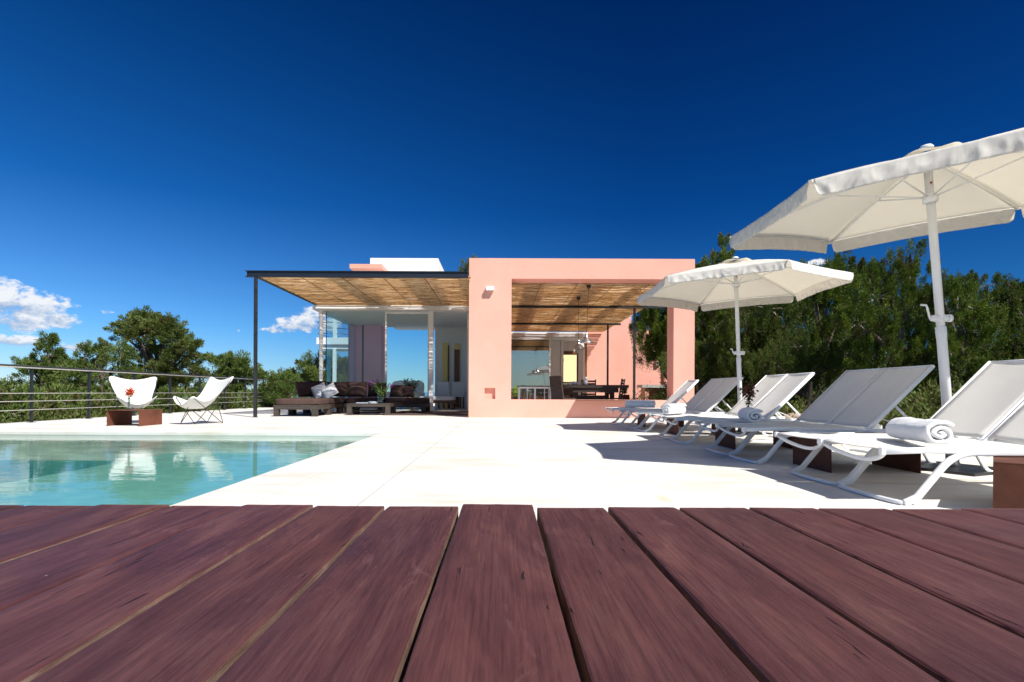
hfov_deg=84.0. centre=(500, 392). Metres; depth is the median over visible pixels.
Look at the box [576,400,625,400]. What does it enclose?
sill shelf
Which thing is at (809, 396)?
bare trunk
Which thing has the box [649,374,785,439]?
sun lounger
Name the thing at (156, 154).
sky
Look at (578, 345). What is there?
pendant lamp
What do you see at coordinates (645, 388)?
masonry counter
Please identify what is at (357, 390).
sofa module
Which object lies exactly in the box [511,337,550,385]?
window frame
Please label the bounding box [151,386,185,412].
shrub
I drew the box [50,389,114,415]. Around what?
shrub
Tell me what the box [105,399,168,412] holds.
shrub
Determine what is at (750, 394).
flower vase
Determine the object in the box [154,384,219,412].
shrub
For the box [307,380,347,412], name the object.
sofa module
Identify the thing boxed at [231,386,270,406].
shrub
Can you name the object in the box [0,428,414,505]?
pool coping
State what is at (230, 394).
shrub
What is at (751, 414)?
towel
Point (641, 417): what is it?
corten table
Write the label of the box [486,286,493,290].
wall light
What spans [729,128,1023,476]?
parasol
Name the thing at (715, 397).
sun lounger
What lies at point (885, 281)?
juniper tree
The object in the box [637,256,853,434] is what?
parasol
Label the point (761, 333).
juniper tree
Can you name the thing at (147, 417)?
corten table
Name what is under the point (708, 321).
juniper tree
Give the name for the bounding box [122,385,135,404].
flower vase
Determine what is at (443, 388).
dining chair
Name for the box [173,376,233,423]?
butterfly chair
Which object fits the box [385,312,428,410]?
window frame
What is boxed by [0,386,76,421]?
shrub
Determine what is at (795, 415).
rock
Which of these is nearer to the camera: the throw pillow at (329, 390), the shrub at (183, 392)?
the throw pillow at (329, 390)
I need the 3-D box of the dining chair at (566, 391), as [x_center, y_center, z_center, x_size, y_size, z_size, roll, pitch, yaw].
[1.997,0.142,16.732,0.460,0.933,0.524,0,0,-5]
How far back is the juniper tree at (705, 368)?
15.28 m
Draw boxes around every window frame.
[326,311,326,379]
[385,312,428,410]
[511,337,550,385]
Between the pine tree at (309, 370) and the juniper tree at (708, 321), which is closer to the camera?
the juniper tree at (708, 321)
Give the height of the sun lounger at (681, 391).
0.854 m
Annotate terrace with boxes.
[0,403,992,677]
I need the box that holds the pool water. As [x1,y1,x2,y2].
[0,435,371,481]
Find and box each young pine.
[48,339,104,404]
[77,336,116,401]
[98,339,142,400]
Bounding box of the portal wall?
[469,258,694,417]
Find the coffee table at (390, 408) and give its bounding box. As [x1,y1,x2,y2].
[347,403,395,414]
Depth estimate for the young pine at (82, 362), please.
18.74 m
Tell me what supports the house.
on the terrace
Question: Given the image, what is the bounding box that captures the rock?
[783,413,801,418]
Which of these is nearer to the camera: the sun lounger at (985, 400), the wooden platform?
the wooden platform
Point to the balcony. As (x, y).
(335, 344)
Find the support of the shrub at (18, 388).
on the terrain
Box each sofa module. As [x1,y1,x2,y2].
[273,398,329,416]
[295,381,341,414]
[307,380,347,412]
[344,382,386,412]
[384,385,429,412]
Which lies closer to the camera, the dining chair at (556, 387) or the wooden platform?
the wooden platform
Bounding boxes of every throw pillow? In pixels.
[311,382,325,397]
[321,382,338,397]
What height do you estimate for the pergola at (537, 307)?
3.288 m
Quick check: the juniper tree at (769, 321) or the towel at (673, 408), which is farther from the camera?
the juniper tree at (769, 321)
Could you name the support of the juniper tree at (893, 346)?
on the terrain
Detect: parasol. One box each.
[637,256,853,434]
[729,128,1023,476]
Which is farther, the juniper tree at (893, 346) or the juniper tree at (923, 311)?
the juniper tree at (923, 311)
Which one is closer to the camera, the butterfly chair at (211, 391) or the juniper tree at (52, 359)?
the butterfly chair at (211, 391)
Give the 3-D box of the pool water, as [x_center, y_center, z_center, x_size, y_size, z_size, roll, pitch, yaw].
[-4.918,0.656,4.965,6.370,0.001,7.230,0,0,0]
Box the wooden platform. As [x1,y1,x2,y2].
[0,504,1023,681]
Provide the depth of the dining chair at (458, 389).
19.97 m
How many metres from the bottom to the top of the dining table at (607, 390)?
0.800 m
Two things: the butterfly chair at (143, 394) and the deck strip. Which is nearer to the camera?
the butterfly chair at (143, 394)
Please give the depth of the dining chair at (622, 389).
15.19 m
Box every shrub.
[0,377,53,418]
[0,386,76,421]
[0,398,43,422]
[1,375,21,396]
[20,380,93,411]
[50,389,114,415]
[71,387,139,416]
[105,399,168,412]
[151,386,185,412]
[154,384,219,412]
[180,382,238,411]
[208,388,257,409]
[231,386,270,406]
[260,395,274,406]
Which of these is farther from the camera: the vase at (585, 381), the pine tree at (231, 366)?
the pine tree at (231, 366)
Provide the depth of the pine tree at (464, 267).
33.86 m
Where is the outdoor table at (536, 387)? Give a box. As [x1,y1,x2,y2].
[517,386,550,398]
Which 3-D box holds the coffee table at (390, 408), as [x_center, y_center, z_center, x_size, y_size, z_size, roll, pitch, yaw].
[-3.352,0.437,14.780,1.100,0.297,0.846,0,0,0]
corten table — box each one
[107,409,161,425]
[637,414,683,426]
[667,418,714,434]
[715,427,792,448]
[793,436,920,472]
[993,456,1023,508]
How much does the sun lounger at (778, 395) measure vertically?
0.854 m
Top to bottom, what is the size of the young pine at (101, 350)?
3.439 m
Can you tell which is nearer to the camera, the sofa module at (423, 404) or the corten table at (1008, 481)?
the corten table at (1008, 481)
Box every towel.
[625,400,655,407]
[662,403,686,413]
[738,407,762,422]
[885,417,954,443]
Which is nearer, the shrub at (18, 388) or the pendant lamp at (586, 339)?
the pendant lamp at (586, 339)
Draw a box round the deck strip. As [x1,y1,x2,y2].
[384,411,468,415]
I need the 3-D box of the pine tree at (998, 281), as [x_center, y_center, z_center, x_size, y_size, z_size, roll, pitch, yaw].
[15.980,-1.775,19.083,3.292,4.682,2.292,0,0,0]
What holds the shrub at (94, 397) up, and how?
on the terrain
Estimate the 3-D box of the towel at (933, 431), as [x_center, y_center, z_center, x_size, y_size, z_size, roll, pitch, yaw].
[2.498,0.227,3.407,0.164,0.144,0.468,0,0,9]
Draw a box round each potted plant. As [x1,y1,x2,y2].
[400,377,419,409]
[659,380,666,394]
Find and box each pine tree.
[195,349,274,399]
[290,349,347,397]
[324,350,347,396]
[457,255,477,275]
[628,300,706,379]
[943,269,1019,324]
[974,279,1023,362]
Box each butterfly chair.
[109,376,156,414]
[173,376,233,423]
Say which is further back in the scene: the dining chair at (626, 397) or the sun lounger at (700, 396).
the dining chair at (626, 397)
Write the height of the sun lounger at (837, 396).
0.854 m
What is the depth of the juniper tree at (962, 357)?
10.84 m
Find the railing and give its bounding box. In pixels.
[0,364,307,422]
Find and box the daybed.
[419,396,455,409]
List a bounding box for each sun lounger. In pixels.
[606,380,698,424]
[619,378,725,428]
[627,377,742,431]
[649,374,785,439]
[661,372,814,443]
[695,368,883,455]
[716,365,934,463]
[774,359,1023,485]
[819,401,1023,505]
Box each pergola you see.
[245,270,470,416]
[511,283,666,399]
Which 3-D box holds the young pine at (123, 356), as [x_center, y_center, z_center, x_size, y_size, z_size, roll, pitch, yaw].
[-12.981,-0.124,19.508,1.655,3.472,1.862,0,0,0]
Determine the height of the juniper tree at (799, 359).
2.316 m
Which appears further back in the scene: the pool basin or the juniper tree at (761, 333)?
the juniper tree at (761, 333)
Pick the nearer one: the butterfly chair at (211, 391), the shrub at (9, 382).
the butterfly chair at (211, 391)
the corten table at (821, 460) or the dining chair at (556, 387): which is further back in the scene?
the dining chair at (556, 387)
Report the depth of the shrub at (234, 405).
19.12 m
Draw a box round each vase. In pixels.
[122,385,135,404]
[368,379,393,401]
[583,377,587,384]
[738,381,758,406]
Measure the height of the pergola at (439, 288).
3.340 m
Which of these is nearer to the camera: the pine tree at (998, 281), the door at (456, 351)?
the pine tree at (998, 281)
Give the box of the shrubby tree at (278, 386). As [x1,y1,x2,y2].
[246,367,303,406]
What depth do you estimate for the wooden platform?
0.63 m
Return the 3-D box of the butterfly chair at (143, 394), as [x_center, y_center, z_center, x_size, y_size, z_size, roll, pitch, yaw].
[-6.789,0.130,10.560,0.778,0.856,0.783,0,0,-38]
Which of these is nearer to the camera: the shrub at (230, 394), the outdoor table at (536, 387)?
the outdoor table at (536, 387)
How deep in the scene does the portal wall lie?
13.30 m
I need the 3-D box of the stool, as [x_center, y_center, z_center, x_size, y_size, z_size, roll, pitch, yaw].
[0.419,0.215,17.400,0.400,0.774,0.400,0,0,0]
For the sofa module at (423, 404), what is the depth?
15.66 m
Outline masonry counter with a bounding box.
[637,385,665,399]
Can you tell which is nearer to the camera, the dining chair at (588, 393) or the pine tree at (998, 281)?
the dining chair at (588, 393)
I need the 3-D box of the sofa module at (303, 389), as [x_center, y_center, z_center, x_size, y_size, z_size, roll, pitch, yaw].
[-4.870,0.147,15.061,1.066,0.864,1.064,0,0,0]
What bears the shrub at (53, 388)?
on the terrain
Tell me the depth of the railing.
11.99 m
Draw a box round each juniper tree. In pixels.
[10,331,76,396]
[102,305,211,404]
[656,325,751,409]
[694,232,759,405]
[695,259,811,402]
[715,296,816,404]
[745,322,876,403]
[784,250,878,392]
[788,263,927,372]
[829,237,955,398]
[886,273,1022,382]
[908,273,1021,384]
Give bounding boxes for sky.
[0,0,1023,391]
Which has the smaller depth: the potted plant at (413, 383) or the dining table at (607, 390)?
the dining table at (607, 390)
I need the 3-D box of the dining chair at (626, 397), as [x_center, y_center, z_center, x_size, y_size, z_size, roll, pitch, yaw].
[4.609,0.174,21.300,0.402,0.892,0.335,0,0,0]
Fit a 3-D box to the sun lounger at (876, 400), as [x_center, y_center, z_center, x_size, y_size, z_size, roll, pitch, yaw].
[2.880,0.192,5.100,1.681,0.854,0.608,0,0,0]
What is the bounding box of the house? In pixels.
[313,258,666,410]
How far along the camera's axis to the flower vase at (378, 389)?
14.60 m
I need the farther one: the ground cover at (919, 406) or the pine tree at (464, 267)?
the pine tree at (464, 267)
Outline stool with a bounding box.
[511,386,521,398]
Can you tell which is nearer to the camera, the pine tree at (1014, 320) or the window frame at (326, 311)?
the pine tree at (1014, 320)
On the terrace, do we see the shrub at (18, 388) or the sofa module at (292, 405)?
the sofa module at (292, 405)
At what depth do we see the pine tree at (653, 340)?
19.35 m
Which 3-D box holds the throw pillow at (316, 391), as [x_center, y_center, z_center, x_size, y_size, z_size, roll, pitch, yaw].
[-4.860,-0.031,15.250,0.410,0.410,0.157,-25,-21,-20]
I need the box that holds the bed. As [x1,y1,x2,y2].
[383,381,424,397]
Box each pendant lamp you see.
[572,297,584,348]
[580,285,593,342]
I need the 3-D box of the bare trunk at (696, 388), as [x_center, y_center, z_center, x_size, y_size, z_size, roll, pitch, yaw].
[5.209,0.258,14.999,0.346,1.308,0.137,0,0,0]
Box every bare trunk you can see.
[694,377,705,394]
[805,382,823,408]
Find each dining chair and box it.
[437,382,454,408]
[452,382,464,408]
[549,376,575,399]
[560,381,574,399]
[581,379,595,394]
[603,378,625,399]
[620,388,629,399]
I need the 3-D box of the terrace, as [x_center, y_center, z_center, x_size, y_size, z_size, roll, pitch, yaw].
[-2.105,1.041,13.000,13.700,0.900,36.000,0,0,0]
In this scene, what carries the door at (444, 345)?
in the house
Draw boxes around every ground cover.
[0,397,267,422]
[630,370,996,439]
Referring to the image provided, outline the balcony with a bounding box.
[316,317,347,396]
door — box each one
[442,343,447,406]
[448,345,459,406]
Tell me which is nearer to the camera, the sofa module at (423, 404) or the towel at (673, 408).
the towel at (673, 408)
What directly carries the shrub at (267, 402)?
on the terrain
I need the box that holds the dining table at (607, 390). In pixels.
[563,385,628,399]
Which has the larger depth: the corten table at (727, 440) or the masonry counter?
the masonry counter
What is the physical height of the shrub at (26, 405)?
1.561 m
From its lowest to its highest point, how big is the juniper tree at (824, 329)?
4.433 m
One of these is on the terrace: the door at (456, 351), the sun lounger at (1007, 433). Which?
the sun lounger at (1007, 433)
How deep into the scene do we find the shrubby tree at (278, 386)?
20.79 m
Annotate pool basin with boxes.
[0,453,309,505]
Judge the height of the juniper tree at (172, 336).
4.980 m
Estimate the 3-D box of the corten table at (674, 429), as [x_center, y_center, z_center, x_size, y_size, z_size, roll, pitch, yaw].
[2.828,0.481,8.270,0.680,0.262,0.560,0,0,0]
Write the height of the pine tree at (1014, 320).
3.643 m
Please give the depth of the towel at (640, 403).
10.83 m
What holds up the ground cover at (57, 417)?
on the terrain
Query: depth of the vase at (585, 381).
15.96 m

